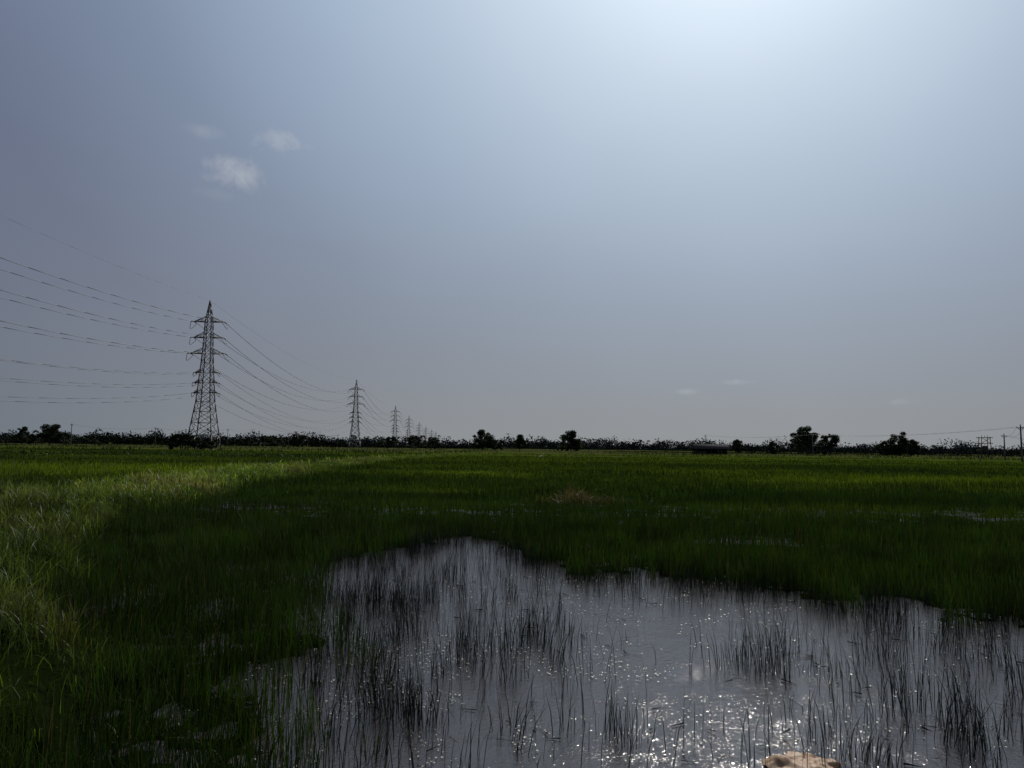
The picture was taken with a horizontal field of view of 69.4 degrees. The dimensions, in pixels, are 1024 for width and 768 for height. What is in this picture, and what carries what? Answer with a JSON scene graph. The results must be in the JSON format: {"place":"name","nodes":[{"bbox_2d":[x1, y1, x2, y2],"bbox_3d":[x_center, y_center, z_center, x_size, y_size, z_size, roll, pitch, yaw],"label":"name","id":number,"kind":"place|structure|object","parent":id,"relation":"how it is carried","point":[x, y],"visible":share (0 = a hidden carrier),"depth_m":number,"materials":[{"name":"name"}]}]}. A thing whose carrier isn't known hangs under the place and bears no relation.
{"place":"outdoors","nodes":[
{"label":"outdoors","id":0,"kind":"place"},
{"bbox_2d":[0,442,1020,459],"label":"field border grass","id":1,"kind":"structure","parent":0,"point":[375,450],"depth_m":214.95,"materials":[{"name":"green plant"}]},
{"bbox_2d":[0,447,1023,533],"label":"rice field","id":2,"kind":"structure","parent":0,"point":[755,504],"depth_m":36.73,"materials":[{"name":"green plant"}]},
{"bbox_2d":[0,442,1023,767],"bbox_3d":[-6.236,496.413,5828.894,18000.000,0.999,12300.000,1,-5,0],"label":"ground","id":3,"kind":"structure","parent":0,"point":[24,672],"depth_m":19.27,"materials":[{"name":"green plant"}]},
{"bbox_2d":[0,435,20,442],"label":"bush","id":4,"kind":"object","parent":3,"relation":"on","point":[11,437],"visible":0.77,"depth_m":386.93,"materials":[{"name":"green plant"}]},
{"bbox_2d":[13,426,29,443],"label":"tree","id":5,"kind":"object","parent":3,"relation":"on","point":[21,432],"visible":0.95,"depth_m":383.51,"materials":[{"name":"green plant"}]},
{"bbox_2d":[23,434,45,444],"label":"bush","id":6,"kind":"object","parent":3,"relation":"on","point":[33,437],"visible":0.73,"depth_m":380.49,"materials":[{"name":"green plant"}]},
{"bbox_2d":[37,424,64,443],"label":"tree","id":7,"kind":"object","parent":3,"relation":"on","point":[50,432],"visible":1,"depth_m":377.79,"materials":[{"name":"green plant"}]},
{"bbox_2d":[52,432,71,444],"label":"bush","id":8,"kind":"object","parent":3,"relation":"on","point":[65,441],"visible":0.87,"depth_m":381.96,"materials":[{"name":"green plant"}]},
{"bbox_2d":[80,434,104,444],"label":"bush","id":9,"kind":"object","parent":3,"relation":"on","point":[90,440],"visible":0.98,"depth_m":387.51,"materials":[{"name":"green plant"}]},
{"bbox_2d":[21,553,326,767],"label":"marsh growth","id":10,"kind":"object","parent":3,"relation":"on","point":[164,699],"visible":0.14,"depth_m":6.59,"materials":[{"name":"green plant"}]},
{"bbox_2d":[167,433,189,448],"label":"bush","id":11,"kind":"object","parent":3,"relation":"on","point":[176,437],"visible":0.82,"depth_m":203.93,"materials":[{"name":"green plant"}]},
{"bbox_2d":[179,435,207,449],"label":"bush","id":12,"kind":"object","parent":3,"relation":"on","point":[191,440],"visible":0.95,"depth_m":203.62,"materials":[{"name":"green plant"}]},
{"bbox_2d":[183,300,228,449],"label":"transmission tower","id":13,"kind":"structure","parent":3,"relation":"on","point":[211,321],"depth_m":211.99,"materials":[{"name":"metal"}]},
{"bbox_2d":[0,217,436,441],"bbox_3d":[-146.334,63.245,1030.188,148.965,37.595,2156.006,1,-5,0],"label":"power line","id":14,"kind":"object","parent":13,"relation":"attached to","point":[166,351],"visible":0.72,"depth_m":176.10,"materials":[{"name":"metal"}]},
{"bbox_2d":[195,438,217,449],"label":"bush","id":15,"kind":"object","parent":3,"relation":"on","point":[211,443],"visible":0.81,"depth_m":207.84,"materials":[{"name":"green plant"}]},
{"bbox_2d":[248,435,274,446],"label":"bush","id":16,"kind":"object","parent":3,"relation":"on","point":[265,438],"visible":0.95,"depth_m":426.04,"materials":[{"name":"green plant"}]},
{"bbox_2d":[268,437,288,446],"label":"bush","id":17,"kind":"object","parent":3,"relation":"on","point":[280,439],"visible":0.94,"depth_m":429.07,"materials":[{"name":"green plant"}]},
{"bbox_2d":[296,435,309,446],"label":"tree","id":18,"kind":"object","parent":3,"relation":"on","point":[302,438],"visible":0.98,"depth_m":477.09,"materials":[{"name":"green plant"}]},
{"bbox_2d":[348,380,364,447],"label":"transmission tower","id":19,"kind":"structure","parent":3,"relation":"on","point":[357,414],"depth_m":465.94,"materials":[{"name":"metal"}]},
{"bbox_2d":[379,436,398,448],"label":"bush","id":20,"kind":"object","parent":3,"relation":"on","point":[393,440],"visible":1,"depth_m":416.52,"materials":[{"name":"green plant"}]},
{"bbox_2d":[389,406,399,445],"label":"transmission tower","id":21,"kind":"structure","parent":3,"relation":"on","point":[395,420],"depth_m":765.92,"materials":[{"name":"metal"}]},
{"bbox_2d":[405,418,412,445],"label":"transmission tower","id":22,"kind":"structure","parent":3,"relation":"on","point":[409,428],"depth_m":1007.78,"materials":[{"name":"metal"}]},
{"bbox_2d":[404,435,425,448],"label":"bush","id":23,"kind":"object","parent":3,"relation":"on","point":[415,439],"visible":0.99,"depth_m":421.95,"materials":[{"name":"green plant"}]},
{"bbox_2d":[422,437,442,448],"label":"bush","id":24,"kind":"object","parent":3,"relation":"on","point":[434,440],"visible":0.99,"depth_m":417.33,"materials":[{"name":"green plant"}]},
{"bbox_2d":[470,429,494,448],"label":"tree","id":25,"kind":"object","parent":3,"relation":"on","point":[486,439],"visible":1,"depth_m":378.17,"materials":[{"name":"green plant"}]},
{"bbox_2d":[476,443,496,449],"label":"bush","id":26,"kind":"object","parent":3,"relation":"on","point":[493,447],"visible":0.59,"depth_m":379.20,"materials":[{"name":"green plant"}]},
{"bbox_2d":[490,440,503,449],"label":"bush","id":27,"kind":"object","parent":3,"relation":"on","point":[499,444],"visible":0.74,"depth_m":381.32,"materials":[{"name":"green plant"}]},
{"bbox_2d":[0,452,1023,767],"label":"bank grass","id":28,"kind":"structure","parent":3,"relation":"on","point":[18,608],"depth_m":13.63,"materials":[{"name":"green plant"}]},
{"bbox_2d":[0,428,1023,456],"bbox_3d":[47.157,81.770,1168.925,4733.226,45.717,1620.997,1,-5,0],"label":"distant treeline","id":29,"kind":"object","parent":3,"relation":"on","point":[544,443],"visible":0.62,"depth_m":722.64,"materials":[{"name":"green plant"}]},
{"bbox_2d":[514,434,526,450],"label":"tree","id":30,"kind":"object","parent":3,"relation":"on","point":[519,440],"visible":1,"depth_m":376.98,"materials":[{"name":"green plant"}]},
{"bbox_2d":[74,424,1023,439],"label":"utility wires","id":31,"kind":"object","parent":3,"relation":"on","point":[751,437],"visible":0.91,"depth_m":213.60,"materials":[{"name":"black metal"}]},
{"bbox_2d":[557,442,572,450],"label":"bush","id":32,"kind":"object","parent":3,"relation":"on","point":[564,444],"visible":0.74,"depth_m":381.57,"materials":[{"name":"green plant"}]},
{"bbox_2d":[559,430,583,450],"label":"tree","id":33,"kind":"object","parent":3,"relation":"on","point":[571,435],"visible":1,"depth_m":376.91,"materials":[{"name":"green plant"}]},
{"bbox_2d":[571,442,587,450],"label":"bush","id":34,"kind":"object","parent":3,"relation":"on","point":[576,449],"visible":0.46,"depth_m":381.85,"materials":[{"name":"green plant"}]},
{"bbox_2d":[510,480,668,506],"bbox_3d":[2.824,4.030,27.854,6.096,0.971,3.180,1,-5,0],"label":"dry grass clump","id":35,"kind":"object","parent":3,"relation":"on","point":[570,494],"visible":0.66,"depth_m":27.58,"materials":[{"name":"brown plant"}]},
{"bbox_2d":[692,444,728,453],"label":"farm shed","id":36,"kind":"structure","parent":3,"relation":"on","point":[712,448],"depth_m":297.08,"materials":[{"name":"metal"}]},
{"bbox_2d":[728,439,744,452],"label":"tree","id":37,"kind":"object","parent":3,"relation":"on","point":[737,443],"visible":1,"depth_m":337.75,"materials":[{"name":"green plant"}]},
{"bbox_2d":[765,441,779,453],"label":"bush","id":38,"kind":"object","parent":3,"relation":"on","point":[772,448],"visible":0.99,"depth_m":328.05,"materials":[{"name":"green plant"}]},
{"bbox_2d":[790,432,804,453],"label":"tree","id":39,"kind":"object","parent":3,"relation":"on","point":[794,434],"visible":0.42,"depth_m":343.32,"materials":[{"name":"green plant"}]},
{"bbox_2d":[791,426,824,454],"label":"tree","id":40,"kind":"object","parent":3,"relation":"on","point":[805,440],"visible":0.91,"depth_m":327.05,"materials":[{"name":"green plant"}]},
{"bbox_2d":[812,446,830,454],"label":"bush","id":41,"kind":"object","parent":3,"relation":"on","point":[823,448],"visible":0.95,"depth_m":331.19,"materials":[{"name":"green plant"}]},
{"bbox_2d":[819,434,839,454],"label":"tree","id":42,"kind":"object","parent":3,"relation":"on","point":[834,439],"visible":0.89,"depth_m":333.06,"materials":[{"name":"green plant"}]},
{"bbox_2d":[875,440,891,455],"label":"bush","id":43,"kind":"object","parent":3,"relation":"on","point":[881,445],"visible":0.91,"depth_m":330.13,"materials":[{"name":"green plant"}]},
{"bbox_2d":[884,432,912,455],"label":"tree","id":44,"kind":"object","parent":3,"relation":"on","point":[902,441],"visible":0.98,"depth_m":327.10,"materials":[{"name":"green plant"}]},
{"bbox_2d":[905,439,920,455],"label":"tree","id":45,"kind":"object","parent":3,"relation":"on","point":[913,442],"visible":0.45,"depth_m":333.28,"materials":[{"name":"green plant"}]},
{"bbox_2d":[908,445,920,455],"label":"bush","id":46,"kind":"object","parent":3,"relation":"on","point":[913,450],"visible":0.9,"depth_m":331.84,"materials":[{"name":"green plant"}]},
{"bbox_2d":[976,435,992,458],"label":"pole mounted transformer","id":47,"kind":"object","parent":3,"relation":"on","point":[984,448],"visible":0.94,"depth_m":218.82,"materials":[{"name":"metal"}]},
{"bbox_2d":[1003,434,1005,459],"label":"utility pole","id":48,"kind":"object","parent":3,"relation":"on","point":[1004,447],"visible":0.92,"depth_m":199.26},
{"bbox_2d":[1016,424,1023,461],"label":"utility pole","id":49,"kind":"object","parent":3,"relation":"on","point":[1021,446],"visible":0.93,"depth_m":152.51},
{"bbox_2d":[0,0,1023,449],"label":"sky","id":50,"kind":"structure","parent":0,"point":[680,221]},
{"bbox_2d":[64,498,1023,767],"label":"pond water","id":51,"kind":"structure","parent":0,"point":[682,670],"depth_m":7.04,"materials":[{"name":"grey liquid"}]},
{"bbox_2d":[0,505,1023,767],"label":"young rice plants","id":52,"kind":"object","parent":51,"relation":"in","point":[974,561],"visible":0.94,"depth_m":11.41,"materials":[{"name":"green plant"}]},
{"bbox_2d":[98,571,1023,767],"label":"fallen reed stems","id":53,"kind":"object","parent":51,"relation":"on","point":[724,681],"visible":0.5,"depth_m":7.01,"materials":[{"name":"plant"}]},
{"bbox_2d":[112,574,1018,767],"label":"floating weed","id":54,"kind":"object","parent":51,"relation":"on","point":[575,676],"visible":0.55,"depth_m":6.95,"materials":[{"name":"green plant"}]},
{"bbox_2d":[279,517,1023,767],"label":"water reeds","id":55,"kind":"object","parent":51,"relation":"in","point":[398,593],"visible":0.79,"depth_m":7.46,"materials":[{"name":"green plant"}]},
{"bbox_2d":[762,751,840,767],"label":"rock","id":56,"kind":"object","parent":51,"relation":"on","point":[789,759],"visible":0.97,"depth_m":5.15,"materials":[{"name":"beige stone"}]}
]}

